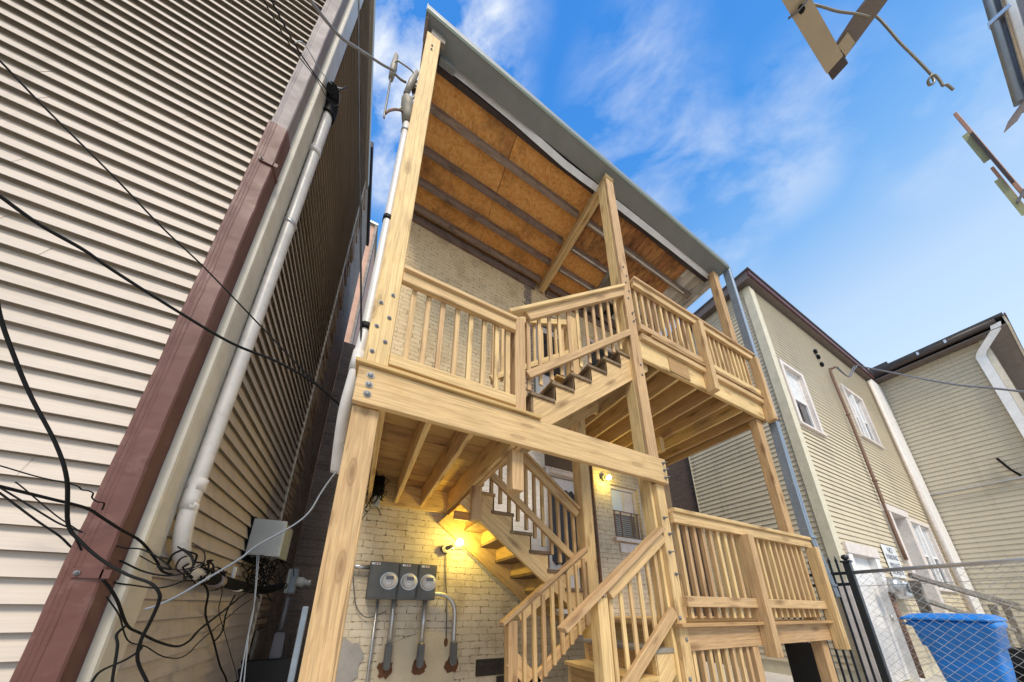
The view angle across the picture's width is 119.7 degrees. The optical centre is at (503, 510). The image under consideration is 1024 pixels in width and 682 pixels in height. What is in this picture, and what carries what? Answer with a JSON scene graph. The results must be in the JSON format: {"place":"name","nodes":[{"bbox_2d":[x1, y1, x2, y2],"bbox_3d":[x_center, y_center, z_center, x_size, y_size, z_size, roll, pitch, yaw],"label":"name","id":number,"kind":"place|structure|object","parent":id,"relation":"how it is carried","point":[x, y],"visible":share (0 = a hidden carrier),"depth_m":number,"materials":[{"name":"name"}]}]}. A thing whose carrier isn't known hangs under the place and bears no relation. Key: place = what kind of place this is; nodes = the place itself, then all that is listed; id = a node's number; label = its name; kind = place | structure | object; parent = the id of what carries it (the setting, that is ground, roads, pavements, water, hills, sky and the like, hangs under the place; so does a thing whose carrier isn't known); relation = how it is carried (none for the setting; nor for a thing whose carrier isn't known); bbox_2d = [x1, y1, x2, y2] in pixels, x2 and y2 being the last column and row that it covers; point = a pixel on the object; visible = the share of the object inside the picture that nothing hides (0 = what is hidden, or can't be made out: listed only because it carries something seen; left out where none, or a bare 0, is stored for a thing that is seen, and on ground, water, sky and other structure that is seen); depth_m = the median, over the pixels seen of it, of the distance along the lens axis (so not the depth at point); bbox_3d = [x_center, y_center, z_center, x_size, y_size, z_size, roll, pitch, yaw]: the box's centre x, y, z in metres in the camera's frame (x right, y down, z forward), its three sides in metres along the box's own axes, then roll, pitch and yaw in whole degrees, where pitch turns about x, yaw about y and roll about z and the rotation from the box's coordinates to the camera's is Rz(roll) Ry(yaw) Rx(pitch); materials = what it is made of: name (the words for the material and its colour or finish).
{"place":"outdoors","nodes":[
{"label":"outdoors","id":0,"kind":"place"},
{"bbox_2d":[286,220,377,595],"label":"salmon building","id":1,"kind":"structure","parent":0,"point":[353,326],"depth_m":13.10,"materials":[{"name":"brick"}]},
{"bbox_2d":[336,222,656,681],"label":"brick house","id":2,"kind":"structure","parent":0,"point":[485,602],"depth_m":3.66,"materials":[{"name":"brick"}]},
{"bbox_2d":[352,561,457,681],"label":"meter cabinet","id":3,"kind":"object","parent":2,"relation":"attached to","point":[394,582],"visible":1,"depth_m":2.99,"materials":[{"name":"grey metal"}]},
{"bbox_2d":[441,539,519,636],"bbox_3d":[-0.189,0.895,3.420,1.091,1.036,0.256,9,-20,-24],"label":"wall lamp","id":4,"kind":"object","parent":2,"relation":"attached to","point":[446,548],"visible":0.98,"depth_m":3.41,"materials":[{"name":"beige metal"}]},
{"bbox_2d":[540,327,565,391],"bbox_3d":[0.827,-2.415,5.283,0.660,2.040,0.065,9,-20,-24],"label":"door","id":5,"kind":"structure","parent":2,"relation":"in","point":[546,377],"depth_m":5.36,"materials":[{"name":"white paint"}]},
{"bbox_2d":[551,477,579,613],"bbox_3d":[0.874,0.459,4.353,0.600,2.000,0.075,9,-20,-24],"label":"door","id":6,"kind":"structure","parent":2,"relation":"in","point":[568,486],"depth_m":4.39,"materials":[{"name":"white paint"}]},
{"bbox_2d":[585,336,615,365],"bbox_3d":[1.957,-2.721,5.908,0.900,1.450,0.100,9,-20,-24],"label":"window","id":7,"kind":"structure","parent":2,"relation":"in","point":[593,355],"depth_m":6.00,"materials":[{"name":"black glass"}]},
{"bbox_2d":[600,474,610,480],"bbox_3d":[1.683,-0.544,4.877,0.099,0.130,0.186,9,-20,-24],"label":"wall lamp","id":8,"kind":"object","parent":2,"relation":"attached to","point":[604,477],"visible":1,"depth_m":4.89,"materials":[{"name":"beige glass"}]},
{"bbox_2d":[610,485,642,552],"bbox_3d":[2.053,0.153,4.992,0.760,1.160,0.210,9,-20,-24],"label":"window","id":9,"kind":"structure","parent":2,"relation":"in","point":[625,512],"depth_m":5.06,"materials":[{"name":"white paint"}]},
{"bbox_2d":[370,0,1023,367],"label":"sky","id":10,"kind":"structure","parent":0,"point":[860,197],"materials":[{"name":"blue"}]},
{"bbox_2d":[706,662,946,681],"bbox_3d":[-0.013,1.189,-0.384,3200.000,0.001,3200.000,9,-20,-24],"label":"ground","id":11,"kind":"structure","parent":0,"point":[773,677],"depth_m":5.77,"materials":[{"name":"concrete"}]},
{"bbox_2d":[0,0,375,681],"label":"house","id":12,"kind":"structure","parent":11,"relation":"on","point":[218,140],"depth_m":1.77,"materials":[{"name":"beige plastic"}]},
{"bbox_2d":[0,465,104,509],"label":"wire","id":13,"kind":"object","parent":12,"relation":"attached to","point":[92,498],"visible":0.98,"depth_m":1.12,"materials":[{"name":"black rubber"}]},
{"bbox_2d":[0,303,161,681],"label":"cable","id":14,"kind":"object","parent":12,"relation":"attached to","point":[72,533],"visible":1,"depth_m":0.96,"materials":[{"name":"black rubber"}]},
{"bbox_2d":[1,489,171,569],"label":"cable","id":15,"kind":"object","parent":12,"relation":"attached to","point":[55,521],"visible":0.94,"depth_m":1.18,"materials":[{"name":"black rubber"}]},
{"bbox_2d":[0,485,173,574],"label":"cable","id":16,"kind":"object","parent":12,"relation":"attached to","point":[106,520],"visible":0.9,"depth_m":1.14,"materials":[{"name":"black rubber"}]},
{"bbox_2d":[0,492,193,576],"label":"cable","id":17,"kind":"object","parent":12,"relation":"attached to","point":[65,541],"visible":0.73,"depth_m":1.20,"materials":[{"name":"black rubber"}]},
{"bbox_2d":[14,482,205,570],"bbox_3d":[-1.699,0.100,1.320,0.591,0.296,0.096,15,-23,-38],"label":"wire","id":18,"kind":"object","parent":12,"relation":"attached to","point":[35,498],"visible":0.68,"depth_m":1.33,"materials":[{"name":"black rubber"}]},
{"bbox_2d":[91,645,143,681],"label":"cable","id":19,"kind":"object","parent":12,"relation":"attached to","point":[103,669],"visible":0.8,"depth_m":1.11,"materials":[{"name":"black rubber"}]},
{"bbox_2d":[75,540,193,588],"bbox_3d":[-1.625,0.237,1.306,0.106,0.200,0.358,-11,-21,32],"label":"cable","id":20,"kind":"object","parent":12,"relation":"attached to","point":[79,546],"visible":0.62,"depth_m":1.32,"materials":[{"name":"black rubber"}]},
{"bbox_2d":[101,579,252,647],"bbox_3d":[-1.629,0.532,1.517,0.062,0.304,0.938,4,-18,-9],"label":"cable","id":21,"kind":"object","parent":12,"relation":"attached to","point":[116,599],"visible":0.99,"depth_m":1.34,"materials":[{"name":"black rubber"}]},
{"bbox_2d":[110,625,126,681],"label":"cable","id":22,"kind":"object","parent":21,"relation":"hanging from","point":[116,653],"visible":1,"depth_m":1.12,"materials":[{"name":"black rubber"}]},
{"bbox_2d":[105,596,251,658],"bbox_3d":[-1.654,0.602,1.544,0.058,0.300,0.936,4,-18,-10],"label":"wire","id":23,"kind":"object","parent":12,"relation":"attached to","point":[117,612],"visible":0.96,"depth_m":1.38,"materials":[{"name":"black rubber"}]},
{"bbox_2d":[167,549,226,590],"bbox_3d":[-1.701,0.352,1.673,0.058,0.188,0.759,9,-20,-24],"label":"wire coil","id":24,"kind":"object","parent":12,"relation":"attached to","point":[207,569],"visible":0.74,"depth_m":1.63,"materials":[{"name":"black rubber"}]},
{"bbox_2d":[202,583,227,681],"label":"cable","id":25,"kind":"object","parent":12,"relation":"attached to","point":[208,625],"visible":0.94,"depth_m":2.08,"materials":[{"name":"black rubber"}]},
{"bbox_2d":[214,594,234,641],"bbox_3d":[-2.052,0.786,2.197,0.030,0.322,0.161,10,-20,-27],"label":"cable","id":26,"kind":"object","parent":12,"relation":"attached to","point":[224,619],"visible":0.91,"depth_m":2.17,"materials":[{"name":"black rubber"}]},
{"bbox_2d":[218,588,237,681],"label":"wire","id":27,"kind":"object","parent":12,"relation":"attached to","point":[225,634],"visible":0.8,"depth_m":2.35,"materials":[{"name":"black rubber"}]},
{"bbox_2d":[145,471,336,609],"bbox_3d":[-1.259,0.046,1.574,0.633,0.915,0.040,15,-23,-37],"label":"cable","id":28,"kind":"object","parent":12,"relation":"attached to","point":[225,567],"visible":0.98,"depth_m":1.48,"materials":[{"name":"grey plastic"}]},
{"bbox_2d":[239,555,257,681],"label":"wire","id":29,"kind":"object","parent":12,"relation":"attached to","point":[251,619],"visible":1,"depth_m":2.21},
{"bbox_2d":[243,555,259,681],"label":"wire","id":30,"kind":"object","parent":12,"relation":"attached to","point":[250,622],"visible":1,"depth_m":2.19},
{"bbox_2d":[248,625,276,659],"bbox_3d":[-2.822,1.550,3.496,0.030,0.320,0.900,9,-20,-24],"label":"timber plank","id":31,"kind":"object","parent":12,"relation":"attached to","point":[262,642],"visible":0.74,"depth_m":3.37,"materials":[{"name":"wood"}]},
{"bbox_2d":[241,517,292,564],"bbox_3d":[-2.170,0.300,2.760,0.267,0.380,0.412,9,-20,-24],"label":"utility box","id":32,"kind":"object","parent":12,"relation":"attached to","point":[275,547],"visible":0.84,"depth_m":2.60,"materials":[{"name":"grey plastic"}]},
{"bbox_2d":[239,554,293,601],"bbox_3d":[-2.136,0.606,2.635,0.438,0.384,0.448,-8,-20,24],"label":"wire tangle","id":33,"kind":"object","parent":32,"relation":"hanging from","point":[261,570],"visible":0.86,"depth_m":2.62,"materials":[{"name":"black rubber"}]},
{"bbox_2d":[265,569,311,658],"bbox_3d":[-2.465,1.123,3.230,0.513,0.974,0.180,9,-20,-24],"label":"pipe","id":34,"kind":"object","parent":12,"relation":"attached to","point":[293,583],"visible":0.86,"depth_m":3.24,"materials":[{"name":"grey metal"}]},
{"bbox_2d":[263,0,340,106],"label":"cable","id":35,"kind":"object","parent":12,"relation":"attached to","point":[300,58],"visible":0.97,"depth_m":2.08,"materials":[{"name":"black rubber"}]},
{"bbox_2d":[271,0,346,94],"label":"cable","id":36,"kind":"object","parent":12,"relation":"attached to","point":[300,52],"visible":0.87,"depth_m":2.14,"materials":[{"name":"black rubber"}]},
{"bbox_2d":[295,40,340,88],"bbox_3d":[-1.502,-3.673,2.475,0.038,1.137,0.569,5,-19,-15],"label":"cable","id":37,"kind":"object","parent":12,"relation":"attached to","point":[314,60],"visible":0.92,"depth_m":2.29,"materials":[{"name":"grey plastic"}]},
{"bbox_2d":[235,657,302,681],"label":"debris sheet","id":38,"kind":"object","parent":11,"relation":"on","point":[269,670],"visible":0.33,"depth_m":2.96,"materials":[{"name":"black plastic"}]},
{"bbox_2d":[287,606,308,681],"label":"metal sheet","id":39,"kind":"object","parent":11,"relation":"on","point":[297,646],"visible":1,"depth_m":2.18,"materials":[{"name":"grey metal"}]},
{"bbox_2d":[298,4,850,681],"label":"timber porch","id":40,"kind":"object","parent":11,"relation":"on","point":[504,172],"visible":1,"depth_m":3.10,"materials":[{"name":"brown wood"}]},
{"bbox_2d":[330,80,417,473],"bbox_3d":[-0.940,-2.155,2.343,0.132,3.962,0.430,9,-20,-24],"label":"service mast","id":41,"kind":"object","parent":40,"relation":"attached to","point":[343,417],"visible":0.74,"depth_m":1.95,"materials":[{"name":"white metal"}]},
{"bbox_2d":[0,194,339,405],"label":"cable","id":42,"kind":"object","parent":41,"relation":"attached to","point":[36,222],"visible":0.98,"depth_m":1.17,"materials":[{"name":"black rubber"}]},
{"bbox_2d":[0,60,339,403],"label":"cable","id":43,"kind":"object","parent":41,"relation":"attached to","point":[93,156],"visible":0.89,"depth_m":1.28,"materials":[{"name":"black rubber"}]},
{"bbox_2d":[309,0,393,71],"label":"cable","id":44,"kind":"object","parent":41,"relation":"attached to","point":[328,23],"visible":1,"depth_m":1.81,"materials":[{"name":"rubber"}]},
{"bbox_2d":[388,52,397,82],"bbox_3d":[-1.003,-4.039,2.708,0.055,0.430,0.055,9,-20,-24],"label":"cable splice","id":45,"kind":"object","parent":44,"relation":"attached to","point":[393,65],"visible":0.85,"depth_m":2.67,"materials":[{"name":"grey metal"}]},
{"bbox_2d":[383,78,390,118],"bbox_3d":[-0.982,-3.474,2.505,0.047,0.632,0.017,-4,-18,13],"label":"wire","id":46,"kind":"object","parent":45,"relation":"hanging from","point":[385,108],"visible":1,"depth_m":2.49,"materials":[{"name":"grey metal"}]},
{"bbox_2d":[394,72,406,83],"bbox_3d":[-0.959,-3.946,2.705,0.142,0.097,0.024,17,-24,-41],"label":"wire","id":47,"kind":"object","parent":45,"relation":"attached to","point":[401,79],"visible":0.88,"depth_m":2.72,"materials":[{"name":"grey metal"}]},
{"bbox_2d":[358,0,361,340],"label":"cable","id":48,"kind":"object","parent":41,"relation":"attached to","point":[360,174],"visible":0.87,"depth_m":2.03,"materials":[{"name":"black rubber"}]},
{"bbox_2d":[385,108,402,114],"bbox_3d":[-0.929,-3.403,2.542,0.021,0.380,0.157,-9,-20,28],"label":"wire","id":49,"kind":"object","parent":41,"relation":"attached to","point":[387,111],"visible":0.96,"depth_m":2.51,"materials":[{"name":"grey metal"}]},
{"bbox_2d":[403,69,418,94],"bbox_3d":[-0.859,-3.964,2.757,0.091,0.484,0.055,9,-20,-24],"label":"cable splice","id":50,"kind":"object","parent":41,"relation":"attached to","point":[411,82],"visible":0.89,"depth_m":2.73,"materials":[{"name":"grey metal"}]},
{"bbox_2d":[394,60,413,72],"bbox_3d":[-0.920,-4.067,2.736,0.179,0.095,0.049,14,-22,-36],"label":"wire","id":51,"kind":"object","parent":50,"relation":"attached to","point":[406,66],"visible":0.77,"depth_m":2.73,"materials":[{"name":"grey metal"}]},
{"bbox_2d":[362,471,388,518],"bbox_3d":[-1.364,-0.147,3.066,0.265,0.563,0.354,12,-21,-32],"label":"junction box","id":52,"kind":"object","parent":40,"relation":"attached to","point":[378,489],"visible":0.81,"depth_m":3.11,"materials":[{"name":"black plastic"}]},
{"bbox_2d":[784,642,820,681],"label":"tarp panel","id":53,"kind":"object","parent":11,"relation":"on","point":[802,662],"visible":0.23,"depth_m":3.73,"materials":[{"name":"black plastic"}]},
{"bbox_2d":[666,267,984,681],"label":"house","id":54,"kind":"structure","parent":11,"relation":"on","point":[864,492],"depth_m":7.46,"materials":[{"name":"plastic"}]},
{"bbox_2d":[778,358,827,437],"bbox_3d":[7.073,-2.684,7.117,1.240,1.830,0.150,9,-20,-24],"label":"window","id":55,"kind":"structure","parent":54,"relation":"in","point":[803,404],"depth_m":7.20,"materials":[{"name":"white paint"}]},
{"bbox_2d":[838,383,884,449],"bbox_3d":[10.937,-2.868,9.131,1.680,1.860,0.150,9,-20,-24],"label":"window","id":56,"kind":"structure","parent":54,"relation":"in","point":[866,429],"depth_m":9.19,"materials":[{"name":"white paint"}]},
{"bbox_2d":[853,556,910,681],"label":"door","id":57,"kind":"structure","parent":54,"relation":"in","point":[861,563],"depth_m":5.79,"materials":[{"name":"white paint"}]},
{"bbox_2d":[880,544,906,578],"bbox_3d":[8.844,1.157,6.748,0.860,0.730,0.012,9,-20,-24],"label":"warning sign","id":58,"kind":"object","parent":54,"relation":"attached to","point":[891,557],"visible":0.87,"depth_m":6.73,"materials":[{"name":"white"}]},
{"bbox_2d":[886,578,924,677],"bbox_3d":[8.175,2.264,5.851,1.594,1.759,0.265,9,-20,-24],"label":"gas meter","id":59,"kind":"object","parent":54,"relation":"attached to","point":[904,596],"visible":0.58,"depth_m":5.70,"materials":[{"name":"silver metal"}]},
{"bbox_2d":[909,518,958,592],"bbox_3d":[11.947,1.262,8.331,1.980,1.970,0.150,9,-20,-24],"label":"window","id":60,"kind":"structure","parent":54,"relation":"in","point":[929,546],"depth_m":8.51,"materials":[{"name":"white paint"}]},
{"bbox_2d":[858,366,1023,392],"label":"cable","id":61,"kind":"object","parent":54,"relation":"attached to","point":[1012,390],"visible":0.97,"depth_m":7.59,"materials":[{"name":"black rubber"}]},
{"bbox_2d":[782,555,891,681],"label":"iron fence","id":62,"kind":"object","parent":11,"relation":"on","point":[883,670],"visible":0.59,"depth_m":3.45,"materials":[{"name":"black metal"}]},
{"bbox_2d":[853,558,1023,681],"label":"chain link fence","id":63,"kind":"object","parent":11,"relation":"on","point":[971,564],"visible":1,"depth_m":2.94,"materials":[{"name":"metal"}]},
{"bbox_2d":[869,312,1023,647],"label":"house","id":64,"kind":"structure","parent":11,"relation":"on","point":[965,446],"depth_m":9.30,"materials":[{"name":"beige plastic"}]},
{"bbox_2d":[899,613,1016,681],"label":"recycling bin","id":65,"kind":"object","parent":11,"relation":"on","point":[982,633],"visible":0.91,"depth_m":3.77,"materials":[{"name":"blue plastic"}]},
{"bbox_2d":[907,573,1023,647],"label":"wooden steps rail","id":66,"kind":"object","parent":11,"relation":"on","point":[919,594],"visible":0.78,"depth_m":5.71,"materials":[{"name":"grey wood"}]},
{"bbox_2d":[782,0,887,79],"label":"metal bracket frame","id":67,"kind":"object","parent":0,"point":[830,52],"visible":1,"depth_m":1.76,"materials":[{"name":"brown metal"}]},
{"bbox_2d":[814,3,870,18],"bbox_3d":[1.879,-2.849,1.691,0.334,0.209,0.012,1,-18,0],"label":"wire","id":68,"kind":"object","parent":67,"relation":"attached to","point":[831,9],"visible":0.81,"depth_m":1.68,"materials":[{"name":"grey metal"}]},
{"bbox_2d":[875,15,954,90],"bbox_3d":[2.274,-2.585,1.681,0.268,0.705,0.039,5,-18,-12],"label":"wire","id":69,"kind":"object","parent":67,"relation":"attached to","point":[932,76],"visible":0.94,"depth_m":1.66,"materials":[{"name":"grey metal"}]},
{"bbox_2d":[953,111,1023,215],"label":"timber pole","id":70,"kind":"object","parent":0,"point":[979,147],"visible":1,"depth_m":2.29,"materials":[{"name":"brown wood"}]},
{"bbox_2d":[982,0,1023,132],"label":"hanging gutter","id":71,"kind":"object","parent":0,"point":[1005,23],"visible":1,"depth_m":1.73,"materials":[{"name":"grey metal"}]},
{"bbox_2d":[1008,647,1023,681],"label":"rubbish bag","id":72,"kind":"object","parent":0,"point":[1018,658],"visible":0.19,"depth_m":4.10,"materials":[{"name":"black plastic"}]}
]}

